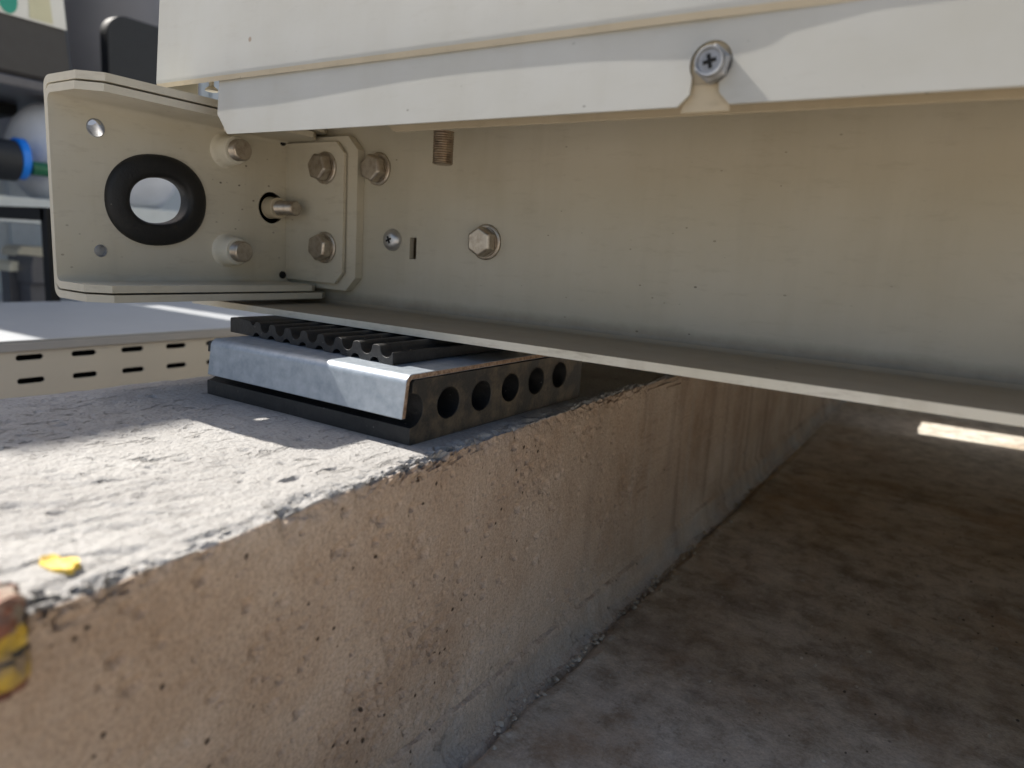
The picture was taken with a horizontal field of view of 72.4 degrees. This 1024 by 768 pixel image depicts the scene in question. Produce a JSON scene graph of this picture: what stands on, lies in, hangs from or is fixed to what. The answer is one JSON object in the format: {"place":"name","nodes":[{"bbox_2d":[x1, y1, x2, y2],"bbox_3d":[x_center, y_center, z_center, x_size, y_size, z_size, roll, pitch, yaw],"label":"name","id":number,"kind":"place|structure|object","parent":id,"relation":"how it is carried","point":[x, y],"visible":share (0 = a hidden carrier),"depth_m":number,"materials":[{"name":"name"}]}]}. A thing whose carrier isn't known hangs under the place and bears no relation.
{"place":"outdoors","nodes":[
{"label":"outdoors","id":0,"kind":"place"},
{"bbox_2d":[0,260,20,301],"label":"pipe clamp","id":1,"kind":"object","parent":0,"point":[10,284],"visible":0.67,"depth_m":1.81,"materials":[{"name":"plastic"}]},
{"bbox_2d":[0,292,77,301],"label":"yard floor","id":2,"kind":"structure","parent":0,"point":[62,299],"depth_m":2.68,"materials":[{"name":"concrete"}]},
{"bbox_2d":[1,244,42,259],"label":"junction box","id":3,"kind":"object","parent":2,"relation":"on","point":[11,251],"visible":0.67,"depth_m":1.91,"materials":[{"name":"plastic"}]},
{"bbox_2d":[14,255,44,301],"bbox_3d":[-1.241,-0.233,1.814,0.100,0.196,0.045,10,12,32],"label":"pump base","id":4,"kind":"object","parent":2,"relation":"on","point":[30,276],"visible":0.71,"depth_m":1.78,"materials":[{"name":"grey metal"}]},
{"bbox_2d":[0,195,177,301],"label":"table","id":5,"kind":"object","parent":2,"relation":"on","point":[17,209],"visible":0.11,"depth_m":1.35,"materials":[{"name":"grey metal"}]},
{"bbox_2d":[0,102,176,208],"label":"pressure vessel","id":6,"kind":"object","parent":5,"relation":"on","point":[23,158],"visible":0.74,"depth_m":1.68,"materials":[{"name":"grey metal"}]},
{"bbox_2d":[0,0,72,117],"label":"black machine","id":7,"kind":"object","parent":6,"relation":"on","point":[34,46],"visible":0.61,"depth_m":1.62,"materials":[{"name":"grey plastic"}]},
{"bbox_2d":[100,16,157,84],"bbox_3d":[-1.071,-0.859,1.981,0.040,0.316,0.157,10,12,32],"label":"control box","id":8,"kind":"object","parent":6,"relation":"on","point":[128,47],"visible":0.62,"depth_m":1.94,"materials":[{"name":"grey plastic"}]},
{"bbox_2d":[0,0,200,138],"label":"wall","id":9,"kind":"structure","parent":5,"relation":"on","point":[85,19],"depth_m":2.23,"materials":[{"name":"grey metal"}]},
{"bbox_2d":[0,81,218,291],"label":"boundary wall","id":10,"kind":"structure","parent":2,"relation":"on","point":[20,234],"depth_m":2.83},
{"bbox_2d":[462,401,1023,767],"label":"floor","id":11,"kind":"structure","parent":0,"point":[902,494],"depth_m":0.57,"materials":[{"name":"concrete"}]},
{"bbox_2d":[0,361,845,767],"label":"concrete plinth","id":12,"kind":"structure","parent":11,"relation":"on","point":[250,587],"depth_m":0.33,"materials":[{"name":"grey concrete"}]},
{"bbox_2d":[0,582,30,701],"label":"painted block","id":13,"kind":"structure","parent":12,"relation":"on","point":[15,664],"depth_m":0.18,"materials":[{"name":"paint"}]},
{"bbox_2d":[39,554,80,574],"bbox_3d":[-0.136,0.054,0.210,0.018,0.003,0.008,10,12,32],"label":"paint flake","id":14,"kind":"object","parent":12,"relation":"on","point":[54,563],"visible":1,"depth_m":0.21,"materials":[{"name":"yellow paint"}]},
{"bbox_2d":[0,301,270,398],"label":"cable tray","id":15,"kind":"object","parent":12,"relation":"on","point":[51,347],"visible":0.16,"depth_m":0.87,"materials":[{"name":"paint"}]},
{"bbox_2d":[207,341,581,445],"bbox_3d":[-0.072,-0.009,0.480,0.171,0.034,0.188,10,12,32],"label":"rubber pad","id":16,"kind":"object","parent":12,"relation":"on","point":[443,405],"visible":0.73,"depth_m":0.41,"materials":[{"name":"black rubber"}]},
{"bbox_2d":[208,336,547,419],"bbox_3d":[-0.068,-0.017,0.474,0.160,0.022,0.198,10,12,32],"label":"steel plate","id":17,"kind":"object","parent":16,"relation":"on","point":[358,383],"visible":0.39,"depth_m":0.39,"materials":[{"name":"silver metal"}]},
{"bbox_2d":[230,315,503,364],"bbox_3d":[-0.092,-0.035,0.471,0.157,0.010,0.135,10,12,32],"label":"rubber pad","id":18,"kind":"object","parent":17,"relation":"on","point":[389,348],"visible":0.51,"depth_m":0.42,"materials":[{"name":"black rubber"}]},
{"bbox_2d":[43,0,1023,426],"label":"air conditioner","id":19,"kind":"object","parent":18,"relation":"on","point":[821,198],"visible":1,"depth_m":0.38,"materials":[{"name":"paint"}]},
{"bbox_2d":[462,488,1006,766],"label":"mortar crumbs","id":20,"kind":"object","parent":11,"relation":"on","point":[501,723],"visible":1,"depth_m":0.54,"materials":[{"name":"concrete"}]}
]}

